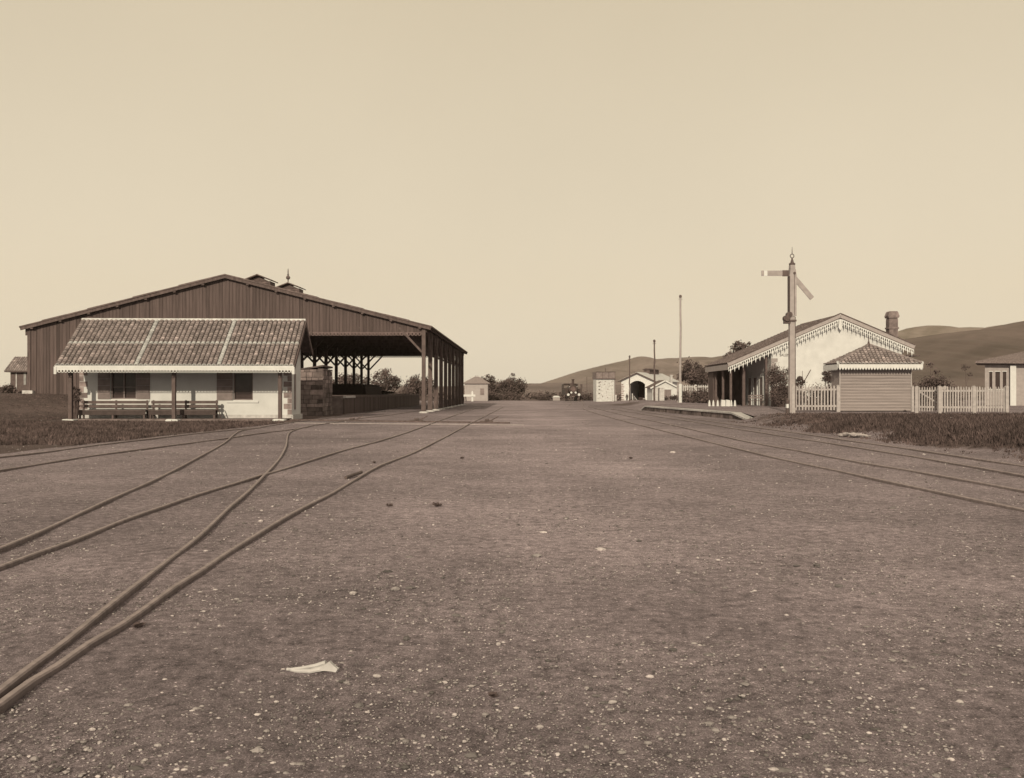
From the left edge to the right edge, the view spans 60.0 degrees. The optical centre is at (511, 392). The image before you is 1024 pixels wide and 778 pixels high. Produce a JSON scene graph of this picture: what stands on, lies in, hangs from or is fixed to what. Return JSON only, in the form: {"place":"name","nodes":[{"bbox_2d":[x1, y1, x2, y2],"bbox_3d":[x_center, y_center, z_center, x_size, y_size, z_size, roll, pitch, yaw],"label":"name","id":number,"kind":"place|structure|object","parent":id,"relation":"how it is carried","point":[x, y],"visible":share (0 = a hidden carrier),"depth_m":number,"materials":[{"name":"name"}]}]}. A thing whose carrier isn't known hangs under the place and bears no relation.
{"place":"outdoors","nodes":[
{"label":"outdoors","id":0,"kind":"place"},
{"bbox_2d":[0,393,300,445],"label":"grass","id":1,"kind":"structure","parent":0,"point":[103,431],"depth_m":34.70,"materials":[{"name":"plant"}]},
{"bbox_2d":[301,365,332,415],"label":"stone wall","id":2,"kind":"structure","parent":0,"point":[316,391],"depth_m":55.99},
{"bbox_2d":[0,383,983,395],"bbox_3d":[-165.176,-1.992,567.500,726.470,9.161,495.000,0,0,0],"label":"hills","id":3,"kind":"structure","parent":0,"point":[548,387],"depth_m":446.98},
{"bbox_2d":[0,392,1023,777],"bbox_3d":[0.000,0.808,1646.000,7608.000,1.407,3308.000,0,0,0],"label":"ground","id":4,"kind":"structure","parent":0,"point":[140,664],"depth_m":6.45,"materials":[{"name":"brown gravel"}]},
{"bbox_2d":[0,382,17,392],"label":"bush","id":5,"kind":"object","parent":4,"relation":"on","point":[10,388],"visible":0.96,"depth_m":87.81,"materials":[{"name":"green plant"}]},
{"bbox_2d":[4,356,26,392],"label":"house","id":6,"kind":"structure","parent":4,"relation":"on","point":[16,368],"depth_m":90.00,"materials":[{"name":"stone"}]},
{"bbox_2d":[132,621,145,627],"bbox_3d":[-2.371,1.478,5.632,0.095,0.043,0.079,0,0,0],"label":"weed","id":7,"kind":"object","parent":4,"relation":"on","point":[137,624],"visible":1,"depth_m":5.62,"materials":[{"name":"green plant"}]},
{"bbox_2d":[0,427,307,471],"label":"railway track","id":8,"kind":"structure","parent":4,"relation":"on","point":[32,465],"depth_m":23.37,"materials":[{"name":"brown metal"}]},
{"bbox_2d":[54,318,312,420],"bbox_3d":[-17.330,-1.212,47.864,12.150,5.625,5.198,0,0,-2],"label":"waiting room","id":9,"kind":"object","parent":4,"relation":"on","point":[244,369],"visible":1,"depth_m":47.48,"materials":[{"name":"ceramic"}]},
{"bbox_2d":[73,386,80,417],"bbox_3d":[-23.363,0.579,47.530,0.676,1.866,0.570,0,0,26],"label":"creeper","id":10,"kind":"object","parent":9,"relation":"attached to","point":[76,405],"visible":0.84,"depth_m":47.43,"materials":[{"name":"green plant"}]},
{"bbox_2d":[78,400,148,418],"bbox_3d":[-21.045,0.915,46.822,3.500,0.970,0.520,0,0,-2],"label":"bench","id":11,"kind":"object","parent":9,"relation":"on","point":[84,412],"visible":1,"depth_m":46.93,"materials":[{"name":"brown wood"}]},
{"bbox_2d":[97,372,149,401],"bbox_3d":[-20.848,-0.280,47.624,2.750,1.580,0.230,0,0,-2],"label":"window","id":12,"kind":"structure","parent":9,"relation":"in","point":[123,385],"depth_m":47.72,"materials":[{"name":"paint"}]},
{"bbox_2d":[148,400,217,418],"bbox_3d":[-17.397,0.915,46.955,3.500,0.970,0.520,0,0,-2],"label":"bench","id":13,"kind":"object","parent":9,"relation":"on","point":[154,412],"visible":1,"depth_m":47.06,"materials":[{"name":"brown wood"}]},
{"bbox_2d":[226,373,258,402],"bbox_3d":[-14.534,-0.240,47.857,1.700,1.620,0.230,0,0,-2],"label":"window","id":14,"kind":"structure","parent":9,"relation":"in","point":[243,382],"depth_m":47.96,"materials":[{"name":"paint"}]},
{"bbox_2d":[0,409,427,698],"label":"railway track","id":15,"kind":"structure","parent":4,"relation":"on","point":[16,679],"depth_m":8.07,"materials":[{"name":"brown metal"}]},
{"bbox_2d":[19,270,467,413],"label":"goods shed","id":16,"kind":"structure","parent":4,"relation":"on","point":[343,331],"depth_m":63.64,"materials":[{"name":"wood"}]},
{"bbox_2d":[332,384,381,394],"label":"goods stack","id":17,"kind":"object","parent":16,"relation":"on","point":[353,389],"visible":0.85,"depth_m":81.54,"materials":[{"name":"wood"}]},
{"bbox_2d":[381,390,394,393],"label":"goods heap","id":18,"kind":"object","parent":16,"relation":"on","point":[387,392],"visible":0.39,"depth_m":90.82,"materials":[{"name":"fabric"}]},
{"bbox_2d":[0,406,502,713],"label":"railway track","id":19,"kind":"structure","parent":4,"relation":"on","point":[13,697],"depth_m":7.86,"materials":[{"name":"brown metal"}]},
{"bbox_2d":[286,660,338,672],"bbox_3d":[-1.067,1.466,4.747,0.295,0.069,0.068,0,0,6],"label":"jawbone","id":20,"kind":"object","parent":4,"relation":"on","point":[330,665],"visible":1,"depth_m":4.72,"materials":[{"name":"white"}]},
{"bbox_2d":[331,373,371,384],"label":"tree","id":21,"kind":"object","parent":4,"relation":"on","point":[341,379],"visible":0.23,"depth_m":168.49,"materials":[{"name":"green plant"}]},
{"bbox_2d":[344,471,362,478],"bbox_3d":[-2.795,1.460,15.648,0.060,0.080,0.832,0,0,9],"label":"iron rod","id":22,"kind":"object","parent":4,"relation":"on","point":[353,474],"visible":1,"depth_m":15.57,"materials":[{"name":"brown metal"}]},
{"bbox_2d":[370,368,401,391],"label":"tree","id":23,"kind":"object","parent":4,"relation":"on","point":[391,383],"visible":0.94,"depth_m":164.32,"materials":[{"name":"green plant"}]},
{"bbox_2d":[288,415,509,424],"bbox_3d":[-6.457,1.356,43.763,15.408,0.317,3.927,0,0,15],"label":"point rodding","id":24,"kind":"object","parent":4,"relation":"on","point":[481,421],"visible":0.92,"depth_m":43.85,"materials":[{"name":"metal"}]},
{"bbox_2d":[392,389,412,393],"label":"bush","id":25,"kind":"object","parent":4,"relation":"on","point":[402,392],"visible":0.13,"depth_m":158.02,"materials":[{"name":"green plant"}]},
{"bbox_2d":[403,635,409,640],"bbox_3d":[-0.636,1.487,5.357,0.047,0.030,0.061,0,0,24],"label":"stone","id":26,"kind":"object","parent":4,"relation":"on","point":[406,638],"visible":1,"depth_m":5.34,"materials":[{"name":"beige stone"}]},
{"bbox_2d":[401,374,433,399],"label":"tree","id":27,"kind":"object","parent":4,"relation":"on","point":[413,384],"visible":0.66,"depth_m":158.85,"materials":[{"name":"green plant"}]},
{"bbox_2d":[432,502,441,506],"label":"weed","id":28,"kind":"object","parent":4,"relation":"on","point":[437,504],"visible":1,"depth_m":11.58,"materials":[{"name":"brown plant"}]},
{"bbox_2d":[464,391,474,400],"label":"buffer stop","id":29,"kind":"object","parent":4,"relation":"on","point":[471,395],"visible":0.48,"depth_m":143.05,"materials":[{"name":"white paint"}]},
{"bbox_2d":[464,377,489,400],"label":"building","id":30,"kind":"structure","parent":4,"relation":"on","point":[478,386],"depth_m":152.00,"materials":[{"name":"paint"}]},
{"bbox_2d":[482,374,501,394],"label":"tree","id":31,"kind":"object","parent":4,"relation":"on","point":[492,385],"visible":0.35,"depth_m":170.65,"materials":[{"name":"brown plant"}]},
{"bbox_2d":[487,691,498,697],"bbox_3d":[-0.093,1.488,4.359,0.060,0.024,0.048,0,0,0],"label":"weed","id":32,"kind":"object","parent":4,"relation":"on","point":[493,694],"visible":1,"depth_m":4.35,"materials":[{"name":"brown plant"}]},
{"bbox_2d":[488,389,523,399],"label":"bush","id":33,"kind":"object","parent":4,"relation":"on","point":[511,395],"visible":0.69,"depth_m":161.63,"materials":[{"name":"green plant"}]},
{"bbox_2d":[496,373,527,399],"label":"tree","id":34,"kind":"object","parent":4,"relation":"on","point":[511,384],"visible":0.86,"depth_m":163.80,"materials":[{"name":"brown plant"}]},
{"bbox_2d":[532,553,542,556],"bbox_3d":[0.227,1.484,8.067,0.104,0.032,0.069,0,0,16],"label":"stone","id":35,"kind":"object","parent":4,"relation":"on","point":[536,555],"visible":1,"depth_m":8.05,"materials":[{"name":"beige stone"}]},
{"bbox_2d":[534,394,552,399],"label":"bush","id":36,"kind":"object","parent":4,"relation":"on","point":[545,397],"visible":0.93,"depth_m":161.87,"materials":[{"name":"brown plant"}]},
{"bbox_2d":[553,396,559,400],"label":"stone block","id":37,"kind":"object","parent":4,"relation":"on","point":[556,398],"visible":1,"depth_m":157.60,"materials":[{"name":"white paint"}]},
{"bbox_2d":[580,393,592,400],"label":"bush","id":38,"kind":"object","parent":4,"relation":"on","point":[586,397],"visible":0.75,"depth_m":157.33,"materials":[{"name":"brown plant"}]},
{"bbox_2d":[592,368,618,401],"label":"water tower","id":39,"kind":"structure","parent":4,"relation":"on","point":[603,386],"depth_m":139.99,"materials":[{"name":"stone"}]},
{"bbox_2d":[618,368,678,400],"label":"engine shed","id":40,"kind":"structure","parent":4,"relation":"on","point":[640,382],"depth_m":141.54,"materials":[{"name":"white paint"}]},
{"bbox_2d":[653,340,655,400],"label":"pole","id":41,"kind":"object","parent":4,"relation":"on","point":[654,341],"visible":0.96,"depth_m":107.91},
{"bbox_2d":[655,388,664,400],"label":"stone tank","id":42,"kind":"object","parent":4,"relation":"on","point":[659,394],"visible":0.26,"depth_m":116.00,"materials":[{"name":"beige stone"}]},
{"bbox_2d":[645,375,676,399],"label":"white cottage","id":43,"kind":"structure","parent":4,"relation":"on","point":[670,389],"depth_m":124.00,"materials":[{"name":"paint"}]},
{"bbox_2d":[664,390,670,399],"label":"door","id":44,"kind":"structure","parent":43,"relation":"in","point":[667,393],"depth_m":123.94,"materials":[{"name":"paint"}]},
{"bbox_2d":[664,395,676,399],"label":"bush","id":45,"kind":"object","parent":4,"relation":"on","point":[672,397],"visible":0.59,"depth_m":118.96,"materials":[{"name":"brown plant"}]},
{"bbox_2d":[679,295,681,402],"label":"pole","id":46,"kind":"object","parent":4,"relation":"on","point":[680,354],"visible":1,"depth_m":94.90,"materials":[{"name":"white paint"}]},
{"bbox_2d":[388,389,983,399],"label":"scrub","id":47,"kind":"object","parent":4,"relation":"on","point":[530,395],"visible":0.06,"depth_m":197.66,"materials":[{"name":"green plant"}]},
{"bbox_2d":[676,390,700,402],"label":"bush","id":48,"kind":"object","parent":4,"relation":"on","point":[684,395],"visible":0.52,"depth_m":95.47,"materials":[{"name":"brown plant"}]},
{"bbox_2d":[673,356,707,391],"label":"tree","id":49,"kind":"object","parent":4,"relation":"on","point":[693,376],"visible":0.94,"depth_m":103.31,"materials":[{"name":"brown plant"}]},
{"bbox_2d":[682,384,707,391],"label":"picket fence","id":50,"kind":"object","parent":4,"relation":"on","point":[692,386],"visible":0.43,"depth_m":99.00,"materials":[{"name":"wood"}]},
{"bbox_2d":[683,386,707,402],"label":"bush","id":51,"kind":"object","parent":4,"relation":"on","point":[695,394],"visible":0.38,"depth_m":90.63,"materials":[{"name":"brown plant"}]},
{"bbox_2d":[690,367,707,391],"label":"tree","id":52,"kind":"object","parent":4,"relation":"on","point":[705,382],"visible":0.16,"depth_m":111.50,"materials":[{"name":"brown plant"}]},
{"bbox_2d":[699,390,707,402],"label":"bush","id":53,"kind":"object","parent":4,"relation":"on","point":[705,398],"visible":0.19,"depth_m":88.99,"materials":[{"name":"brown plant"}]},
{"bbox_2d":[641,406,797,419],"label":"station platform","id":54,"kind":"structure","parent":4,"relation":"on","point":[727,413],"depth_m":54.91,"materials":[{"name":"concrete"}]},
{"bbox_2d":[725,400,729,405],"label":"stone block","id":55,"kind":"object","parent":54,"relation":"on","point":[727,402],"depth_m":70.25,"materials":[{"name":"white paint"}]},
{"bbox_2d":[761,252,813,412],"bbox_3d":[14.616,-3.290,46.982,2.799,8.820,0.460,0,0,0],"label":"signal","id":56,"kind":"object","parent":54,"relation":"on","point":[789,317],"visible":0.98,"depth_m":46.87,"materials":[{"name":"metal"}]},
{"bbox_2d":[720,393,724,405],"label":"stone block","id":57,"kind":"object","parent":4,"relation":"on","point":[722,402],"depth_m":70.25,"materials":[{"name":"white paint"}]},
{"bbox_2d":[730,340,750,351],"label":"tree","id":58,"kind":"object","parent":4,"relation":"on","point":[736,344],"visible":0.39,"depth_m":96.62,"materials":[{"name":"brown plant"}]},
{"bbox_2d":[748,395,764,405],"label":"bench","id":59,"kind":"object","parent":4,"relation":"on","point":[762,397],"visible":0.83,"depth_m":70.20,"materials":[{"name":"paint"}]},
{"bbox_2d":[764,362,787,406],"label":"bush","id":60,"kind":"object","parent":4,"relation":"on","point":[778,377],"visible":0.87,"depth_m":66.21,"materials":[{"name":"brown plant"}]},
{"bbox_2d":[770,386,787,406],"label":"garden wall","id":61,"kind":"structure","parent":4,"relation":"on","point":[773,403],"depth_m":68.50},
{"bbox_2d":[792,384,794,412],"bbox_3d":[14.870,0.385,46.900,0.160,1.670,0.160,0,0,0],"label":"fence post","id":62,"kind":"object","parent":4,"relation":"on","point":[793,397],"visible":0.8,"depth_m":46.83,"materials":[{"name":"paint"}]},
{"bbox_2d":[796,376,806,409],"bbox_3d":[18.499,0.084,56.966,0.983,2.304,0.827,0,0,0],"label":"shrub","id":63,"kind":"object","parent":4,"relation":"on","point":[799,382],"visible":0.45,"depth_m":56.93,"materials":[{"name":"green plant"}]},
{"bbox_2d":[583,406,1023,511],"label":"railway track","id":64,"kind":"structure","parent":4,"relation":"on","point":[969,499],"depth_m":16.31,"materials":[{"name":"metal"}]},
{"bbox_2d":[778,382,829,409],"bbox_3d":[18.972,0.406,55.970,4.190,2.074,2.442,0,0,0],"label":"bush","id":65,"kind":"object","parent":4,"relation":"on","point":[816,398],"visible":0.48,"depth_m":55.76,"materials":[{"name":"brown plant"}]},
{"bbox_2d":[705,311,919,405],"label":"station building","id":66,"kind":"structure","parent":4,"relation":"on","point":[819,342],"depth_m":70.84,"materials":[{"name":"paint"}]},
{"bbox_2d":[748,377,751,404],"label":"door","id":67,"kind":"structure","parent":66,"relation":"in","point":[749,378],"depth_m":77.35,"materials":[{"name":"paint"}]},
{"bbox_2d":[753,376,757,404],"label":"door","id":68,"kind":"structure","parent":66,"relation":"in","point":[755,379],"depth_m":75.65,"materials":[{"name":"paint"}]},
{"bbox_2d":[759,376,763,404],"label":"door","id":69,"kind":"structure","parent":66,"relation":"in","point":[761,378],"depth_m":73.72,"materials":[{"name":"paint"}]},
{"bbox_2d":[767,376,769,405],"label":"door","id":70,"kind":"structure","parent":66,"relation":"in","point":[768,400],"depth_m":71.57,"materials":[{"name":"paint"}]},
{"bbox_2d":[795,385,839,411],"bbox_3d":[17.250,0.400,50.320,2.687,1.640,0.180,0,0,0],"label":"picket fence","id":71,"kind":"object","parent":4,"relation":"on","point":[837,405],"visible":0.93,"depth_m":50.30,"materials":[{"name":"paint"}]},
{"bbox_2d":[612,408,1023,477],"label":"railway track","id":72,"kind":"structure","parent":4,"relation":"on","point":[982,468],"depth_m":23.06,"materials":[{"name":"brown metal"}]},
{"bbox_2d":[821,371,830,408],"bbox_3d":[21.469,-0.309,59.954,1.488,3.114,1.217,0,0,0],"label":"shrub","id":73,"kind":"object","parent":4,"relation":"on","point":[827,376],"visible":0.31,"depth_m":59.92,"materials":[{"name":"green plant"}]},
{"bbox_2d":[838,432,870,436],"bbox_3d":[11.379,1.408,29.407,1.016,0.160,0.946,0,0,0],"label":"stone heap","id":74,"kind":"object","parent":4,"relation":"on","point":[853,434],"visible":0.98,"depth_m":29.25,"materials":[{"name":"white stone"}]},
{"bbox_2d":[823,338,923,411],"bbox_3d":[20.873,-1.020,51.370,4.934,4.280,2.420,0,0,0],"label":"hut","id":75,"kind":"object","parent":4,"relation":"on","point":[868,376],"visible":0.98,"depth_m":50.77,"materials":[{"name":"paint"}]},
{"bbox_2d":[911,385,913,411],"bbox_3d":[22.913,0.420,50.720,0.160,1.600,0.160,0,0,0],"label":"fence post","id":76,"kind":"object","parent":4,"relation":"on","point":[912,398],"visible":0.8,"depth_m":50.65,"materials":[{"name":"paint"}]},
{"bbox_2d":[912,379,931,408],"bbox_3d":[27.236,0.202,57.851,2.718,2.560,2.979,0,0,-44],"label":"bush","id":77,"kind":"object","parent":4,"relation":"on","point":[915,384],"visible":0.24,"depth_m":57.79,"materials":[{"name":"green plant"}]},
{"bbox_2d":[915,386,946,412],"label":"picket gate","id":78,"kind":"structure","parent":4,"relation":"on","point":[918,391],"depth_m":47.36,"materials":[{"name":"paint"}]},
{"bbox_2d":[926,362,937,409],"bbox_3d":[26.995,-0.422,56.991,0.788,3.086,0.462,0,0,0],"label":"sapling","id":79,"kind":"object","parent":4,"relation":"on","point":[929,363],"visible":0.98,"depth_m":56.99,"materials":[{"name":"green plant"}]},
{"bbox_2d":[917,373,967,409],"bbox_3d":[27.096,-0.032,55.944,3.047,2.651,2.465,0,0,0],"label":"bush","id":80,"kind":"object","parent":4,"relation":"on","point":[934,382],"visible":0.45,"depth_m":55.76,"materials":[{"name":"green plant"}]},
{"bbox_2d":[961,364,972,409],"bbox_3d":[29.221,-0.363,56.944,0.711,2.967,0.638,0,0,26],"label":"sapling","id":81,"kind":"object","parent":4,"relation":"on","point":[964,366],"visible":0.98,"depth_m":56.99,"materials":[{"name":"green plant"}]},
{"bbox_2d":[937,386,1008,412],"bbox_3d":[24.142,0.440,46.420,3.701,1.560,0.180,0,0,0],"label":"picket fence","id":82,"kind":"object","parent":4,"relation":"on","point":[974,391],"visible":0.99,"depth_m":46.40,"materials":[{"name":"paint"}]},
{"bbox_2d":[975,351,1023,405],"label":"house","id":83,"kind":"structure","parent":4,"relation":"on","point":[1004,370],"depth_m":74.23,"materials":[{"name":"white paint"}]},
{"bbox_2d":[989,371,992,389],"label":"window","id":84,"kind":"structure","parent":83,"relation":"in","point":[990,372],"depth_m":74.90,"materials":[{"name":"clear glass"}]},
{"bbox_2d":[995,371,1000,389],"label":"window","id":85,"kind":"structure","parent":83,"relation":"in","point":[997,373],"depth_m":74.66,"materials":[{"name":"white glass"}]},
{"bbox_2d":[1002,371,1006,389],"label":"window","id":86,"kind":"structure","parent":83,"relation":"in","point":[1004,372],"depth_m":74.41,"materials":[{"name":"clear glass"}]},
{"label":"railway track","id":87,"kind":"object","parent":4,"relation":"on","visible":0},
{"bbox_2d":[561,379,580,400],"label":"locomotive","id":88,"kind":"object","parent":87,"relation":"on","point":[572,390],"visible":0.98,"depth_m":148.21,"materials":[{"name":"paint"}]},
{"bbox_2d":[0,0,1023,386],"label":"sky","id":89,"kind":"structure","parent":0,"point":[539,186],"materials":[{"name":"beige"}]},
{"bbox_2d":[629,355,629,400],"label":"pole","id":90,"kind":"object","parent":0,"point":[629,377],"visible":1,"depth_m":111.94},
{"bbox_2d":[544,356,739,384],"bbox_3d":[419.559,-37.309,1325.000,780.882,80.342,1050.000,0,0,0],"label":"hill","id":91,"kind":"structure","parent":0,"point":[664,366],"depth_m":1213.38,"materials":[{"name":"brown plant"}]},
{"bbox_2d":[728,411,1023,461],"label":"grass","id":92,"kind":"structure","parent":0,"point":[1001,429],"depth_m":29.73,"materials":[{"name":"brown plant"}]},
{"bbox_2d":[898,325,999,338],"bbox_3d":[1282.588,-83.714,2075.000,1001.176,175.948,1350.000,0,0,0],"label":"distant hill","id":93,"kind":"structure","parent":0,"point":[915,332],"depth_m":2126.05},
{"bbox_2d":[902,321,1023,394],"bbox_3d":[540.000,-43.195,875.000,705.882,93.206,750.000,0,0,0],"label":"hill","id":94,"kind":"structure","parent":0,"point":[947,354],"depth_m":805.48,"materials":[{"name":"brown plant"}]}
]}

